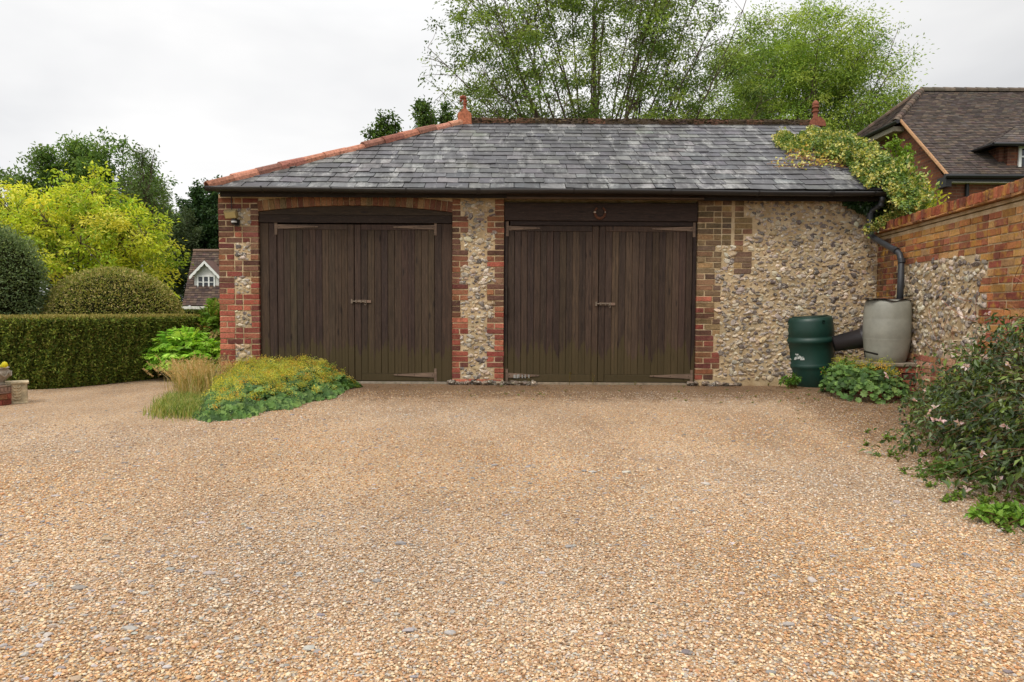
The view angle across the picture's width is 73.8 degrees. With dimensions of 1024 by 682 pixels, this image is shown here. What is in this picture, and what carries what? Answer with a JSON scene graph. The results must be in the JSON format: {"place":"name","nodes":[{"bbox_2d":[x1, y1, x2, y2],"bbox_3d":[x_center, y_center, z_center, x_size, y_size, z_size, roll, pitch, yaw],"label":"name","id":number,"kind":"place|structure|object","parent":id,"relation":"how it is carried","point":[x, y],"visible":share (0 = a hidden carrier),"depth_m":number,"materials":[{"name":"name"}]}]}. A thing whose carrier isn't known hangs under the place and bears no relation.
{"place":"outdoors","nodes":[
{"label":"outdoors","id":0,"kind":"place"},
{"bbox_2d":[0,366,1023,681],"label":"gravel drive","id":1,"kind":"structure","parent":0,"point":[122,402],"depth_m":3.38,"materials":[{"name":"beige gravel"}]},
{"bbox_2d":[0,384,11,405],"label":"brick pedestal","id":2,"kind":"object","parent":1,"relation":"on","point":[5,394],"visible":0.91,"depth_m":7.17,"materials":[{"name":"brick"}]},
{"bbox_2d":[0,367,11,384],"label":"stone urn","id":3,"kind":"object","parent":2,"relation":"on","point":[5,373],"visible":0.98,"depth_m":7.18,"materials":[{"name":"beige stone"}]},
{"bbox_2d":[0,362,7,367],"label":"yellow plant","id":4,"kind":"object","parent":3,"relation":"in","point":[3,364],"visible":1,"depth_m":7.14,"materials":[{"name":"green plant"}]},
{"bbox_2d":[4,380,28,403],"bbox_3d":[-5.340,0.550,7.363,0.213,0.235,0.224,-2,4,-36],"label":"stone planter","id":5,"kind":"object","parent":1,"relation":"on","point":[19,390],"visible":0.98,"depth_m":7.29,"materials":[{"name":"beige stone"}]},
{"bbox_2d":[0,221,57,314],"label":"round bush","id":6,"kind":"object","parent":1,"relation":"on","point":[23,290],"visible":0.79,"depth_m":10.03,"materials":[{"name":"green plant"}]},
{"bbox_2d":[0,160,193,310],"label":"golden tree","id":7,"kind":"object","parent":1,"relation":"on","point":[31,217],"visible":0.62,"depth_m":14.31,"materials":[{"name":"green plant"}]},
{"bbox_2d":[0,313,203,389],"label":"hedge","id":8,"kind":"object","parent":1,"relation":"on","point":[50,351],"visible":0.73,"depth_m":8.81,"materials":[{"name":"green plant"}]},
{"bbox_2d":[39,265,183,314],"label":"clipped dome","id":9,"kind":"structure","parent":1,"relation":"on","point":[123,291],"depth_m":10.61,"materials":[{"name":"green plant"}]},
{"bbox_2d":[142,389,206,421],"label":"ornamental grass","id":10,"kind":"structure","parent":1,"relation":"on","point":[175,404],"depth_m":6.76,"materials":[{"name":"green plant"}]},
{"bbox_2d":[139,325,220,373],"bbox_3d":[-4.680,0.157,9.820,1.355,0.788,1.077,0,3,0],"label":"feathery shrub","id":11,"kind":"object","parent":1,"relation":"on","point":[182,342],"visible":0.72,"depth_m":9.58,"materials":[{"name":"green plant"}]},
{"bbox_2d":[173,309,205,315],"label":"hedge","id":12,"kind":"object","parent":1,"relation":"on","point":[191,311],"visible":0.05,"depth_m":17.04,"materials":[{"name":"green plant"}]},
{"bbox_2d":[144,351,241,395],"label":"dry grass","id":13,"kind":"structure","parent":1,"relation":"on","point":[192,375],"depth_m":7.99,"materials":[{"name":"beige plant"}]},
{"bbox_2d":[194,297,220,344],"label":"feathery shrub","id":14,"kind":"object","parent":1,"relation":"on","point":[210,321],"visible":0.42,"depth_m":10.69,"materials":[{"name":"green plant"}]},
{"bbox_2d":[192,354,362,422],"bbox_3d":[-2.708,0.486,8.156,1.924,0.546,3.801,-1,3,-16],"label":"flowering plant","id":15,"kind":"object","parent":1,"relation":"on","point":[284,383],"visible":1,"depth_m":7.49,"materials":[{"name":"green plant"}]},
{"bbox_2d":[0,390,1023,681],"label":"gravel stones","id":16,"kind":"object","parent":1,"relation":"on","point":[130,628],"visible":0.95,"depth_m":2.72,"materials":[{"name":"beige gravel"}]},
{"bbox_2d":[362,384,914,423],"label":"leaf litter","id":17,"kind":"object","parent":1,"relation":"on","point":[670,399],"visible":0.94,"depth_m":8.09,"materials":[{"name":"brown plant"}]},
{"bbox_2d":[469,373,1023,533],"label":"weeds","id":18,"kind":"object","parent":1,"relation":"on","point":[956,494],"visible":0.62,"depth_m":4.07,"materials":[{"name":"green plant"}]},
{"bbox_2d":[778,372,802,388],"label":"weed clump","id":19,"kind":"object","parent":1,"relation":"on","point":[792,380],"visible":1,"depth_m":9.03,"materials":[{"name":"green plant"}]},
{"bbox_2d":[787,314,834,387],"bbox_3d":[4.077,0.133,9.363,0.656,1.006,0.656,0,3,0],"label":"water butt","id":20,"kind":"object","parent":1,"relation":"on","point":[809,341],"visible":0.73,"depth_m":9.12,"materials":[{"name":"green plastic"}]},
{"bbox_2d":[832,325,862,350],"bbox_3d":[4.460,-0.041,8.932,0.500,0.363,0.329,1,3,14],"label":"black tub","id":21,"kind":"object","parent":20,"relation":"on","point":[850,340],"visible":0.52,"depth_m":8.86,"materials":[{"name":"plastic"}]},
{"bbox_2d":[818,354,912,403],"bbox_3d":[4.330,0.408,8.526,1.084,0.529,1.932,0,3,0],"label":"flowering plant","id":22,"kind":"object","parent":1,"relation":"on","point":[853,377],"visible":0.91,"depth_m":7.87,"materials":[{"name":"green plant"}]},
{"bbox_2d":[855,360,916,397],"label":"brick plinth","id":23,"kind":"structure","parent":1,"relation":"on","point":[899,366],"depth_m":8.06,"materials":[{"name":"brick"}]},
{"bbox_2d":[862,298,911,362],"bbox_3d":[4.463,-0.134,8.252,0.658,0.766,0.522,0,3,0],"label":"water barrel","id":24,"kind":"object","parent":23,"relation":"on","point":[887,326],"visible":0.94,"depth_m":8.05,"materials":[{"name":"grey plastic"}]},
{"bbox_2d":[859,259,1023,543],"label":"climbing shrub","id":25,"kind":"object","parent":1,"relation":"on","point":[977,405],"visible":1,"depth_m":4.58,"materials":[{"name":"green plant"}]},
{"bbox_2d":[905,455,1016,480],"bbox_3d":[2.864,0.823,4.322,0.702,0.149,0.428,0,3,0],"label":"ground plant","id":26,"kind":"object","parent":1,"relation":"on","point":[938,468],"visible":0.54,"depth_m":4.33,"materials":[{"name":"green plant"}]},
{"bbox_2d":[963,499,1023,525],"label":"ground plant","id":27,"kind":"object","parent":1,"relation":"on","point":[1012,513],"visible":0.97,"depth_m":3.39,"materials":[{"name":"green plant"}]},
{"bbox_2d":[0,0,1023,288],"label":"sky","id":28,"kind":"structure","parent":0,"point":[224,88],"materials":[{"name":"white"}]},
{"bbox_2d":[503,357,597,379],"bbox_3d":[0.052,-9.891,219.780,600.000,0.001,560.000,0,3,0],"label":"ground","id":29,"kind":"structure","parent":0,"point":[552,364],"depth_m":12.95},
{"bbox_2d":[0,141,79,289],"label":"broadleaf tree","id":30,"kind":"object","parent":29,"relation":"on","point":[35,162],"visible":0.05,"depth_m":25.66,"materials":[{"name":"green plant"}]},
{"bbox_2d":[34,126,181,269],"bbox_3d":[-16.061,-4.317,26.817,5.011,7.902,4.330,1,3,13],"label":"broadleaf tree","id":31,"kind":"object","parent":29,"relation":"on","point":[76,152],"visible":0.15,"depth_m":25.87,"materials":[{"name":"green plant"}]},
{"bbox_2d":[113,144,183,269],"bbox_3d":[-12.966,-3.564,23.852,2.183,6.728,2.351,3,4,39],"label":"slender tree","id":32,"kind":"object","parent":29,"relation":"on","point":[144,187],"visible":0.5,"depth_m":23.71,"materials":[{"name":"green plant"}]},
{"bbox_2d":[152,192,188,291],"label":"background tree","id":33,"kind":"object","parent":29,"relation":"on","point":[176,233],"visible":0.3,"depth_m":44.85,"materials":[{"name":"green plant"}]},
{"bbox_2d":[140,204,204,305],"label":"background tree","id":34,"kind":"object","parent":29,"relation":"on","point":[190,245],"visible":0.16,"depth_m":46.27,"materials":[{"name":"green plant"}]},
{"bbox_2d":[175,174,221,255],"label":"background tree","id":35,"kind":"object","parent":29,"relation":"on","point":[202,202],"visible":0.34,"depth_m":48.27,"materials":[{"name":"green plant"}]},
{"bbox_2d":[182,249,219,309],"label":"cottage","id":36,"kind":"structure","parent":29,"relation":"on","point":[202,285],"depth_m":40.74,"materials":[{"name":"tile"}]},
{"bbox_2d":[360,107,403,140],"bbox_3d":[-3.113,-2.732,16.955,1.204,5.854,1.080,0,3,0],"label":"tree","id":37,"kind":"object","parent":29,"relation":"on","point":[388,127],"visible":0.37,"depth_m":16.57,"materials":[{"name":"green plant"}]},
{"bbox_2d":[410,94,455,128],"bbox_3d":[-1.913,-2.870,16.849,1.192,6.153,1.367,0,3,0],"label":"tree","id":38,"kind":"object","parent":29,"relation":"on","point":[423,118],"visible":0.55,"depth_m":16.50,"materials":[{"name":"green plant"}]},
{"bbox_2d":[204,95,905,385],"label":"garage","id":39,"kind":"structure","parent":29,"relation":"on","point":[466,248],"depth_m":9.32,"materials":[{"name":"stone"}]},
{"bbox_2d":[223,197,239,225],"bbox_3d":[-3.755,-1.780,9.150,0.177,0.447,0.174,0,3,0],"label":"security light","id":40,"kind":"object","parent":39,"relation":"attached to","point":[232,215],"visible":0.98,"depth_m":9.11,"materials":[{"name":"metal"}]},
{"bbox_2d":[274,223,354,379],"bbox_3d":[-2.698,-0.539,9.350,1.079,2.218,0.050,0,3,0],"label":"door","id":41,"kind":"structure","parent":39,"relation":"in","point":[316,262],"depth_m":9.34,"materials":[{"name":"brown wood"}]},
{"bbox_2d":[351,223,436,381],"bbox_3d":[-1.614,-0.533,9.341,1.173,2.217,0.069,0,3,0],"label":"door","id":42,"kind":"structure","parent":39,"relation":"in","point":[394,301],"depth_m":9.34,"materials":[{"name":"wood"}]},
{"bbox_2d":[505,221,598,381],"bbox_3d":[0.546,-0.519,9.348,1.266,2.211,0.054,0,3,0],"label":"door","id":43,"kind":"structure","parent":39,"relation":"in","point":[563,280],"depth_m":9.34,"materials":[{"name":"brown wood"}]},
{"bbox_2d":[593,207,605,219],"bbox_3d":[1.189,-1.726,9.229,0.174,0.172,0.041,0,3,0],"label":"horseshoe","id":44,"kind":"object","parent":39,"relation":"attached to","point":[598,217],"visible":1,"depth_m":9.22,"materials":[{"name":"metal"}]},
{"bbox_2d":[595,222,695,381],"bbox_3d":[1.814,-0.512,9.341,1.353,2.215,0.069,0,3,0],"label":"door","id":45,"kind":"structure","parent":39,"relation":"in","point":[644,303],"depth_m":9.34,"materials":[{"name":"wood"}]},
{"bbox_2d":[771,124,927,213],"bbox_3d":[4.697,-2.609,9.948,1.949,2.032,3.689,1,3,19],"label":"ivy","id":46,"kind":"object","parent":39,"relation":"on","point":[866,162],"visible":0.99,"depth_m":9.76,"materials":[{"name":"green plant"}]},
{"bbox_2d":[842,196,906,237],"bbox_3d":[4.791,-1.646,9.056,0.775,0.607,0.445,0,3,0],"label":"ivy","id":47,"kind":"object","parent":39,"relation":"attached to","point":[863,208],"visible":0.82,"depth_m":8.90,"materials":[{"name":"green plant"}]},
{"bbox_2d":[873,154,939,221],"bbox_3d":[5.218,-1.926,9.170,0.892,1.138,0.856,-2,4,-40],"label":"ivy","id":48,"kind":"object","parent":39,"relation":"attached to","point":[920,183],"visible":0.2,"depth_m":9.00,"materials":[{"name":"green plant"}]},
{"bbox_2d":[409,0,789,124],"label":"ash tree","id":49,"kind":"object","parent":29,"relation":"on","point":[658,16],"visible":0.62,"depth_m":18.40,"materials":[{"name":"green plant"}]},
{"bbox_2d":[686,0,939,134],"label":"ash tree","id":50,"kind":"object","parent":29,"relation":"on","point":[801,68],"visible":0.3,"depth_m":24.61,"materials":[{"name":"green plant"}]},
{"bbox_2d":[874,178,1023,398],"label":"garden wall","id":51,"kind":"structure","parent":29,"relation":"on","point":[964,248],"depth_m":7.12,"materials":[{"name":"brick"}]},
{"bbox_2d":[916,167,950,211],"bbox_3d":[5.631,-1.721,9.494,1.053,1.406,0.908,0,3,0],"label":"golden shrub","id":52,"kind":"object","parent":51,"relation":"on","point":[934,199],"visible":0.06,"depth_m":9.35,"materials":[{"name":"green plant"}]},
{"bbox_2d":[819,354,856,392],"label":"flowering shrub","id":53,"kind":"object","parent":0,"point":[835,379],"visible":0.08,"depth_m":8.64,"materials":[{"name":"green plant"}]},
{"bbox_2d":[883,134,925,186],"bbox_3d":[7.378,-1.728,12.978,0.676,4.355,0.636,-1,3,-28],"label":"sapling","id":54,"kind":"object","parent":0,"point":[897,149],"visible":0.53,"depth_m":12.86,"materials":[{"name":"green plant"}]},
{"bbox_2d":[857,87,1023,207],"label":"brick house","id":55,"kind":"structure","parent":0,"point":[966,141],"depth_m":19.17,"materials":[{"name":"ceramic"}]}
]}

